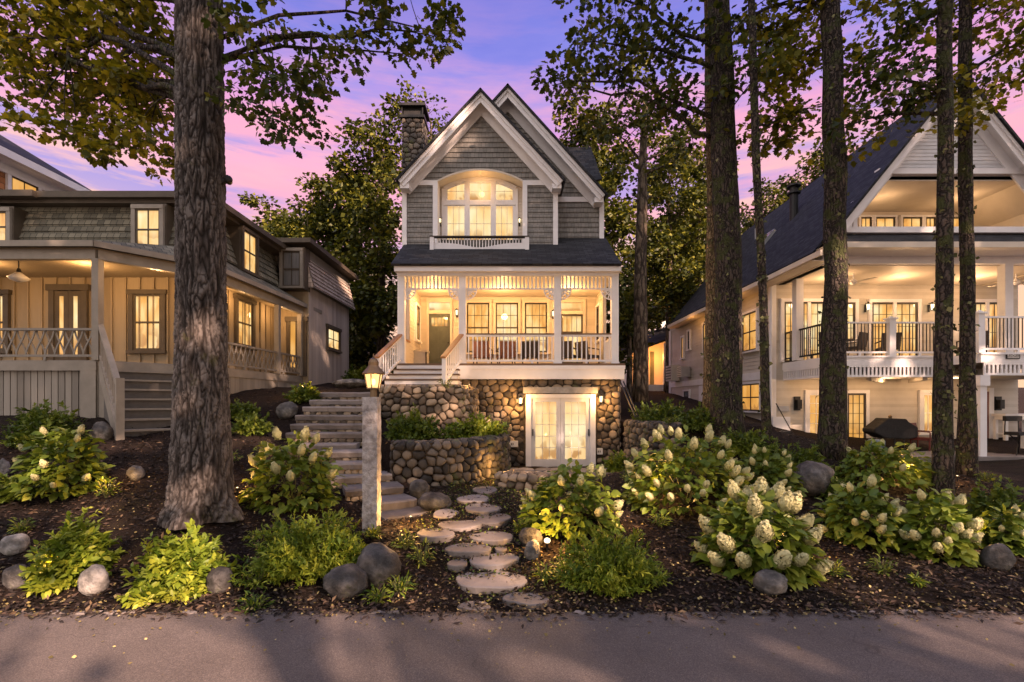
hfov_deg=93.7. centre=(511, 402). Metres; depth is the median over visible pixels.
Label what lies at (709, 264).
tall tree
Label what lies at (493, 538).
stepping stone
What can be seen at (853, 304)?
window
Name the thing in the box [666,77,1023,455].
gabled house
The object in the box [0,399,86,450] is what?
bush
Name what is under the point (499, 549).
stepping stone
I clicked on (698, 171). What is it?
background tree
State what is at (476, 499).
stepping stone
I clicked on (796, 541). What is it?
hydrangea
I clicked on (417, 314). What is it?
window
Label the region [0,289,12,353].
window
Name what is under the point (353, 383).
boulder
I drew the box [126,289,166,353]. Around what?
window
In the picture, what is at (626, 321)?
background tree
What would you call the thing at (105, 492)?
garden plant
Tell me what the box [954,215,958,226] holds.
window
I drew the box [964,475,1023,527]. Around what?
bush
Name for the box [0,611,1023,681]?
road
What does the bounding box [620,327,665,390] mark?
lit cottage
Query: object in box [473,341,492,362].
porch chair
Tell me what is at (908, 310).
glazed door
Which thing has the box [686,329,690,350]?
window
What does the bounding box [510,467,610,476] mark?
terrace paving
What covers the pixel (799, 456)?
bush
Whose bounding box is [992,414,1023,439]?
console table
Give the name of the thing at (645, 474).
hydrangea
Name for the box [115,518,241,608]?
bush
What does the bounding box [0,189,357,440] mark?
mansard house
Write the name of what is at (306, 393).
bush
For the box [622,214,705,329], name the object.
background tree
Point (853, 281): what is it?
ceiling fan
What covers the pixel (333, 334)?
window
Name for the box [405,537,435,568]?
garden plant
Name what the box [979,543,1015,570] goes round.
boulder
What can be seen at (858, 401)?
glazed door
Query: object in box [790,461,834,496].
boulder
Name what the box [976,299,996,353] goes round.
glazed door
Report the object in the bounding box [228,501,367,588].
bush
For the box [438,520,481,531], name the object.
stepping stone
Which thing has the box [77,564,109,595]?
boulder
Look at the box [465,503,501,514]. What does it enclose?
stepping stone
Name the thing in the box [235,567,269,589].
garden plant
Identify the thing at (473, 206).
window
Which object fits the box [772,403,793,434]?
side steps
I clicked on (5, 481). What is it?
bush
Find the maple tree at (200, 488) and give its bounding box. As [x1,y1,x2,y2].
[0,0,465,529]
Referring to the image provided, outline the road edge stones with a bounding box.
[15,609,1017,614]
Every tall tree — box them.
[530,0,808,434]
[700,0,714,415]
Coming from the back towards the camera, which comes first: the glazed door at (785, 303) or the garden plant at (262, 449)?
the glazed door at (785, 303)
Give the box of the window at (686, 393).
[682,389,690,397]
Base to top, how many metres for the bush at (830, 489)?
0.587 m
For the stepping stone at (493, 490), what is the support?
on the ground
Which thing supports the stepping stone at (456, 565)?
on the ground
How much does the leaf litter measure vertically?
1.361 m
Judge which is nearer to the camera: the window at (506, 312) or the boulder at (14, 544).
the boulder at (14, 544)
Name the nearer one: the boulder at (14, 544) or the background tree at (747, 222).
the boulder at (14, 544)
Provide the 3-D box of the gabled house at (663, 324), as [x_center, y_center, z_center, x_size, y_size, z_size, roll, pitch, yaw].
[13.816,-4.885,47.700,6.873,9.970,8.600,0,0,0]
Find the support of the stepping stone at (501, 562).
on the ground
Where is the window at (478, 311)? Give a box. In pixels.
[466,299,491,353]
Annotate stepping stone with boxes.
[417,528,454,542]
[433,509,459,518]
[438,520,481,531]
[445,543,491,557]
[447,559,466,571]
[456,494,489,503]
[456,571,526,593]
[457,601,490,611]
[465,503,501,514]
[469,531,512,545]
[469,553,518,571]
[473,486,496,494]
[475,514,510,528]
[495,546,506,552]
[502,592,549,609]
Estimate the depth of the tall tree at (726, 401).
11.07 m
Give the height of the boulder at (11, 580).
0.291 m
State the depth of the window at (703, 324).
24.30 m
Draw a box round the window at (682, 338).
[679,335,684,359]
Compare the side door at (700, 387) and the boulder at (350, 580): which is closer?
the boulder at (350, 580)
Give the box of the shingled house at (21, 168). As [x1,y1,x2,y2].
[0,135,91,190]
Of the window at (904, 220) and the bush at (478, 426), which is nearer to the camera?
the bush at (478, 426)
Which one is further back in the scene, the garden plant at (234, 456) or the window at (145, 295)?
the window at (145, 295)
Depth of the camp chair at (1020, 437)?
15.00 m
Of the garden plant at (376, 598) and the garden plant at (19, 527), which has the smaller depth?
the garden plant at (376, 598)
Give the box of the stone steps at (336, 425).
[285,392,428,520]
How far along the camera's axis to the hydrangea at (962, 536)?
6.13 m
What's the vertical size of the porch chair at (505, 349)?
0.878 m
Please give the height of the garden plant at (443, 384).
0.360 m
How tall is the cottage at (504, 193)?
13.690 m
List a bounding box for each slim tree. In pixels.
[814,0,958,495]
[899,0,1023,478]
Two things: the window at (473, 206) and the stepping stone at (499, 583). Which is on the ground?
the stepping stone at (499, 583)
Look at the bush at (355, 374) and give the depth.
19.76 m
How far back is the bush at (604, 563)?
5.29 m
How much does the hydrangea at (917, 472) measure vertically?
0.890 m
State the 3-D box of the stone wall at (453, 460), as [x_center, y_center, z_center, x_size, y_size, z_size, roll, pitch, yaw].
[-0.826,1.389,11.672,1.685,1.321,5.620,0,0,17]
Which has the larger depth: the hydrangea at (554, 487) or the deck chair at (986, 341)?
the deck chair at (986, 341)
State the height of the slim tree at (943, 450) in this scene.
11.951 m
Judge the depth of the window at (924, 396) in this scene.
17.96 m
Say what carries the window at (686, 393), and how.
in the gabled house at (890, 214)
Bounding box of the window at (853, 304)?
[847,299,858,342]
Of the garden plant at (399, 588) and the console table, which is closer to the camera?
the garden plant at (399, 588)
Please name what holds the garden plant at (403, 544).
on the ground
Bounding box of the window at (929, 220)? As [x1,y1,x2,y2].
[924,215,935,226]
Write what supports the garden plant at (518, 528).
on the ground
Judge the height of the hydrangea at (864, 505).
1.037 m
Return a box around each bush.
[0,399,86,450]
[0,472,21,502]
[16,506,127,600]
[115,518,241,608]
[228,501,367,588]
[230,398,261,420]
[231,409,273,435]
[282,381,321,404]
[341,364,365,379]
[383,403,442,440]
[439,411,509,437]
[547,519,673,601]
[600,449,633,472]
[628,397,694,422]
[676,401,724,432]
[708,427,776,458]
[754,437,840,473]
[814,475,855,499]
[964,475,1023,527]
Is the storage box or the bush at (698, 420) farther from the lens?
the storage box
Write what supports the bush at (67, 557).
on the ground
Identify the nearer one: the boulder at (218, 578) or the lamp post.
the boulder at (218, 578)
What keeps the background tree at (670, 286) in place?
on the ground
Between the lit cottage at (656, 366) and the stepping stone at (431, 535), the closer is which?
the stepping stone at (431, 535)
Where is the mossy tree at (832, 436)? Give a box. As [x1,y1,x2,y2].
[741,0,952,460]
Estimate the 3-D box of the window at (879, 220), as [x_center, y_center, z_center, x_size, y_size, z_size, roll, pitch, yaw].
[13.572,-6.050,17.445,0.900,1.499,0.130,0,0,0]
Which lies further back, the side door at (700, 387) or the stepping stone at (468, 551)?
the side door at (700, 387)
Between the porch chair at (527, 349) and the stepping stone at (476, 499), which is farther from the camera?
the porch chair at (527, 349)
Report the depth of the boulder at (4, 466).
7.83 m
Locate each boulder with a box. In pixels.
[0,458,10,475]
[0,533,30,555]
[2,564,29,589]
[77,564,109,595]
[89,421,113,439]
[126,465,145,479]
[206,566,234,593]
[276,401,297,418]
[323,563,367,600]
[332,379,366,388]
[356,542,401,587]
[409,479,429,498]
[418,492,451,510]
[519,527,542,545]
[524,539,539,559]
[753,569,787,595]
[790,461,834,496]
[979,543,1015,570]
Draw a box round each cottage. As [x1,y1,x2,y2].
[374,83,624,467]
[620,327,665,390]
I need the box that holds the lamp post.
[362,354,384,532]
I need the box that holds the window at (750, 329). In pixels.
[742,308,758,353]
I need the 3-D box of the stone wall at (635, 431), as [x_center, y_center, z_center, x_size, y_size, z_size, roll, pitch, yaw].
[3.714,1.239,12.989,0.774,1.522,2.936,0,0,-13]
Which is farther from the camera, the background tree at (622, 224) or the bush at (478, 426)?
the background tree at (622, 224)
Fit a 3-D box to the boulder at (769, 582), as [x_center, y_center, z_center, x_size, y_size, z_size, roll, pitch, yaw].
[2.825,1.972,5.238,0.374,0.284,0.300,0,0,0]
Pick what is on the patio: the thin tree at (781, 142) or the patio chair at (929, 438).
the patio chair at (929, 438)
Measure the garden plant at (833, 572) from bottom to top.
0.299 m
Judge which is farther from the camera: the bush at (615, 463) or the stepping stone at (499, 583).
the bush at (615, 463)
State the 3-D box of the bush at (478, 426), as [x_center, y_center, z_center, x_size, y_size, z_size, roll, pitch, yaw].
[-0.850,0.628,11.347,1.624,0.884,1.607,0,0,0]
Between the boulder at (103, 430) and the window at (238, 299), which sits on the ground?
the boulder at (103, 430)
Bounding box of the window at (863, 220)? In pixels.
[858,215,873,226]
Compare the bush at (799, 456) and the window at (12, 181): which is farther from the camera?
the window at (12, 181)
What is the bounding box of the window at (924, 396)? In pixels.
[918,390,931,434]
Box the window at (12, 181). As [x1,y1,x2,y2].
[5,170,42,190]
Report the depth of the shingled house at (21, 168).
16.27 m
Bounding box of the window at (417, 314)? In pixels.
[414,302,421,343]
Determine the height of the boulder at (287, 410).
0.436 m
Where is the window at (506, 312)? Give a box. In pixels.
[493,299,520,353]
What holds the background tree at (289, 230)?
on the ground
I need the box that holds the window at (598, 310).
[594,302,601,343]
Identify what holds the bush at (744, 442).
on the ground
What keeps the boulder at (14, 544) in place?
on the ground
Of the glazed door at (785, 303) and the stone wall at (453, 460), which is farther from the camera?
the glazed door at (785, 303)
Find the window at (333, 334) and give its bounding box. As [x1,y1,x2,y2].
[326,324,341,353]
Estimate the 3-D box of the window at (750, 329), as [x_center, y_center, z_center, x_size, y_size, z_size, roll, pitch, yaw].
[9.695,-2.888,19.625,0.130,1.703,1.390,0,0,0]
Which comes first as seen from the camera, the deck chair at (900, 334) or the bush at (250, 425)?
the bush at (250, 425)
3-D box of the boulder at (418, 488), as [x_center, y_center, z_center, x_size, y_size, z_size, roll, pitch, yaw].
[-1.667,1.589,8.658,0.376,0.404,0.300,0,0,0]
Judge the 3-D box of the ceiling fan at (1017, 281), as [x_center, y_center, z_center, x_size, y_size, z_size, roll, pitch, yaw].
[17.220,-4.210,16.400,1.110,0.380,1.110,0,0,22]
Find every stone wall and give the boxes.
[379,384,479,434]
[390,431,510,485]
[494,469,573,489]
[622,419,686,465]
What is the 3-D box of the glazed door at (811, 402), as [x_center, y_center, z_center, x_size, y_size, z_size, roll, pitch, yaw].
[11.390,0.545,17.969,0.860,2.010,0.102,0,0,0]
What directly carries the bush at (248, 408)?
on the ground
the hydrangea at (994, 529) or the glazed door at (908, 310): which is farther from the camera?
the glazed door at (908, 310)
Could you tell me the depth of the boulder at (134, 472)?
7.55 m
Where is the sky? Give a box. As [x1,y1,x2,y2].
[0,0,1023,387]
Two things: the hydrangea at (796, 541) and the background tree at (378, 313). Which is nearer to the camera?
the hydrangea at (796, 541)
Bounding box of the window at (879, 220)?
[874,215,897,226]
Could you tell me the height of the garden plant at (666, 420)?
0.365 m
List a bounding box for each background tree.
[237,191,303,233]
[259,178,334,250]
[285,167,396,375]
[320,92,404,380]
[389,75,450,153]
[552,65,660,369]
[606,265,652,395]
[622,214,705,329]
[630,128,706,392]
[655,190,706,325]
[659,114,739,306]
[740,177,788,234]
[763,139,851,205]
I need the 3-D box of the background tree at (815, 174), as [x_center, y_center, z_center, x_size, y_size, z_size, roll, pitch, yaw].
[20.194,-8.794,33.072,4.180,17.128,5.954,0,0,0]
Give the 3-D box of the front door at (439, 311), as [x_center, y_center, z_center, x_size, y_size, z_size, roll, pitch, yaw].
[-2.650,-2.485,17.560,1.040,2.630,0.140,0,0,0]
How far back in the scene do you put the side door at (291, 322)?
17.14 m
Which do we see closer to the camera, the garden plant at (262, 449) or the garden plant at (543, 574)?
the garden plant at (543, 574)
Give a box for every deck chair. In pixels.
[846,332,867,355]
[874,332,901,355]
[956,331,987,355]
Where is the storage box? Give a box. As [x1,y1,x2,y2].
[413,350,429,362]
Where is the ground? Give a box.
[0,381,1023,611]
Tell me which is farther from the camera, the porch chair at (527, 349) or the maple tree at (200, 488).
the porch chair at (527, 349)
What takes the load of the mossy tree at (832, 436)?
on the ground
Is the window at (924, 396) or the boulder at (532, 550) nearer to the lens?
the boulder at (532, 550)
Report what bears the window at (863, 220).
in the gabled house at (890, 214)
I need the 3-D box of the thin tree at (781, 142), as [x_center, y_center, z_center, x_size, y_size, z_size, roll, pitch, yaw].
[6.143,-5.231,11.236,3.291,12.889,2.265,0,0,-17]
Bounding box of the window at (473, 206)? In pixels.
[442,177,517,239]
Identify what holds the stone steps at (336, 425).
on the ground
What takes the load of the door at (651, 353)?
in the lit cottage at (656, 366)
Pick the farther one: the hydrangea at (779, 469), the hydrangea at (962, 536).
the hydrangea at (779, 469)
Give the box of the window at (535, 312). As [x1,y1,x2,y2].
[522,299,549,353]
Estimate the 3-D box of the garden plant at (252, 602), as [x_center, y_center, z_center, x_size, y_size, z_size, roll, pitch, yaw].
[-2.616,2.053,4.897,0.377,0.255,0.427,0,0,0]
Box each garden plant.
[7,517,35,532]
[84,476,121,497]
[233,449,243,460]
[234,589,274,615]
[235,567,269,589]
[251,440,274,456]
[360,583,392,603]
[362,523,383,538]
[380,570,416,597]
[390,528,418,549]
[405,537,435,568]
[437,378,451,388]
[501,418,512,431]
[513,518,527,532]
[531,562,554,584]
[649,510,672,526]
[661,415,675,424]
[822,556,852,578]
[862,553,898,575]
[906,571,931,587]
[974,471,996,481]
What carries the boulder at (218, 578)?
on the ground
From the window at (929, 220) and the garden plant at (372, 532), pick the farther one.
the window at (929, 220)
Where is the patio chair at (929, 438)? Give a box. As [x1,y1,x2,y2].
[910,423,931,450]
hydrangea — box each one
[1,424,115,502]
[237,426,347,516]
[517,458,625,539]
[617,423,754,516]
[686,476,833,591]
[740,444,807,501]
[809,474,906,553]
[834,438,937,491]
[894,488,984,567]
[975,501,1023,556]
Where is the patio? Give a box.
[872,451,1023,461]
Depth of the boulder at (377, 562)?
5.36 m
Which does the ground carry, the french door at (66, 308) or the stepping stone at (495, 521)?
the stepping stone at (495, 521)
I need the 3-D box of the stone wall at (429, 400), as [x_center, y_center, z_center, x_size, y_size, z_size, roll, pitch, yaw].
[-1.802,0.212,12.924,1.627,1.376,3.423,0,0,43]
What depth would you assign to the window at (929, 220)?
17.45 m
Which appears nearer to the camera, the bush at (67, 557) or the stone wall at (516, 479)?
the bush at (67, 557)
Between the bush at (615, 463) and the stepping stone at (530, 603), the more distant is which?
the bush at (615, 463)
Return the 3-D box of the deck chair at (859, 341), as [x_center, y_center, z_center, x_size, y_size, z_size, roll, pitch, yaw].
[12.021,-1.959,16.865,0.610,0.917,0.671,0,0,-31]
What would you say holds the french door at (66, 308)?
in the mansard house at (87, 309)
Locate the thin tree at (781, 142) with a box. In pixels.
[723,0,845,445]
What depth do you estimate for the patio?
14.44 m
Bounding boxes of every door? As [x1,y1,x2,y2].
[45,284,90,359]
[285,317,308,375]
[425,298,453,362]
[526,394,595,467]
[561,299,585,362]
[650,352,653,384]
[699,386,702,400]
[780,298,822,361]
[804,390,818,432]
[847,390,869,437]
[867,299,921,355]
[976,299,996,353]
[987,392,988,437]
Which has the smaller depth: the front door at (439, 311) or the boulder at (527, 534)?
the boulder at (527, 534)
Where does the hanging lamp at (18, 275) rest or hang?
hanging from the mansard house at (87, 309)
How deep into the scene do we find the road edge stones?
4.77 m
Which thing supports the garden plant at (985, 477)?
on the ground
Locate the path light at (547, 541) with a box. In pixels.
[544,538,549,551]
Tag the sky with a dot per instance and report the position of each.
(504, 41)
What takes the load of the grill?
on the patio
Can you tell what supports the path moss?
on the ground
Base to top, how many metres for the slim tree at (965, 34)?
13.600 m
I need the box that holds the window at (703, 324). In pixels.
[701,322,704,356]
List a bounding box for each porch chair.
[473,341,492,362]
[496,341,515,362]
[522,341,537,362]
[561,341,576,362]
[574,341,599,362]
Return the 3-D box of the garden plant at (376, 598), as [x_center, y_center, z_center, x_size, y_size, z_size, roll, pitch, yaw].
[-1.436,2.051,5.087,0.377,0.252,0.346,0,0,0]
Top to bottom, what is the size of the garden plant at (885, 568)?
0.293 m
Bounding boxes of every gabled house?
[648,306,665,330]
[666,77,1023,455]
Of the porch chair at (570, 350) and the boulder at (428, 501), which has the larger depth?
the porch chair at (570, 350)
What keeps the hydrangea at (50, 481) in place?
on the ground
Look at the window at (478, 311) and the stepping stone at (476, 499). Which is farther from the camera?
the window at (478, 311)
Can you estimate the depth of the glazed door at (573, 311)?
17.57 m
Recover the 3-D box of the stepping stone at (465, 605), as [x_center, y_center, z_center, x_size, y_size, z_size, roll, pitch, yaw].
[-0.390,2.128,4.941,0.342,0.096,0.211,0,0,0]
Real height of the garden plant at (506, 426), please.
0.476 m
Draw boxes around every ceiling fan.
[848,273,877,284]
[988,273,1023,286]
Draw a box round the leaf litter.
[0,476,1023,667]
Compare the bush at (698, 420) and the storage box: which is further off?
the storage box
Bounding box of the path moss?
[416,479,559,603]
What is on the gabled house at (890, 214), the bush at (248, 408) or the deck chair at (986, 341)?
the deck chair at (986, 341)
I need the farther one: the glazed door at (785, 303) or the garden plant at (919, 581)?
the glazed door at (785, 303)
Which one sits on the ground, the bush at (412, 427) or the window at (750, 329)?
the bush at (412, 427)
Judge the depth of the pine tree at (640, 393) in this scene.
18.79 m
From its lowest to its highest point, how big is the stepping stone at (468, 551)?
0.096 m
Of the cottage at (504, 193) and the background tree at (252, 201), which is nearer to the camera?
the cottage at (504, 193)
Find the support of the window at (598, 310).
in the cottage at (504, 193)
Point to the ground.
(1013, 470)
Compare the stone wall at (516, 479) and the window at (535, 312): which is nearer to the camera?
the stone wall at (516, 479)
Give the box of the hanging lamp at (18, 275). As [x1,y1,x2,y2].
[7,261,29,281]
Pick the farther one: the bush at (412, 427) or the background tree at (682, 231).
the background tree at (682, 231)
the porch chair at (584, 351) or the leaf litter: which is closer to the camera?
the leaf litter
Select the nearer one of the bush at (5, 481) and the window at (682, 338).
the bush at (5, 481)
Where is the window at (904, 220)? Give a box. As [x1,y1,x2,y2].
[899,215,924,226]
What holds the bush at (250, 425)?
on the ground
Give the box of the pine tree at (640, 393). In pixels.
[593,51,705,401]
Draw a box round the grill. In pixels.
[862,415,917,448]
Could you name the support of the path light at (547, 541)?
on the ground
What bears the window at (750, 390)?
in the gabled house at (890, 214)
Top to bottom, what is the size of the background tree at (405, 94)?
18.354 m
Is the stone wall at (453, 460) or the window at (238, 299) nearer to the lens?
the stone wall at (453, 460)
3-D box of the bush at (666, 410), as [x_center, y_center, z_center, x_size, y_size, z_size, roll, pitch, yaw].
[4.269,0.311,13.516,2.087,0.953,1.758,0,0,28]
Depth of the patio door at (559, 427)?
14.50 m
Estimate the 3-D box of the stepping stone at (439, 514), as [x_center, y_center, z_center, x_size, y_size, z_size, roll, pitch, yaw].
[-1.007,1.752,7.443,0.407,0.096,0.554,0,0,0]
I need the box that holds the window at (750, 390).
[742,381,760,412]
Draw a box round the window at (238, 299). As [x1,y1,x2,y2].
[233,294,256,350]
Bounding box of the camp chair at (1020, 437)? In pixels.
[1003,416,1023,455]
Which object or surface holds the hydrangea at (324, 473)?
on the ground

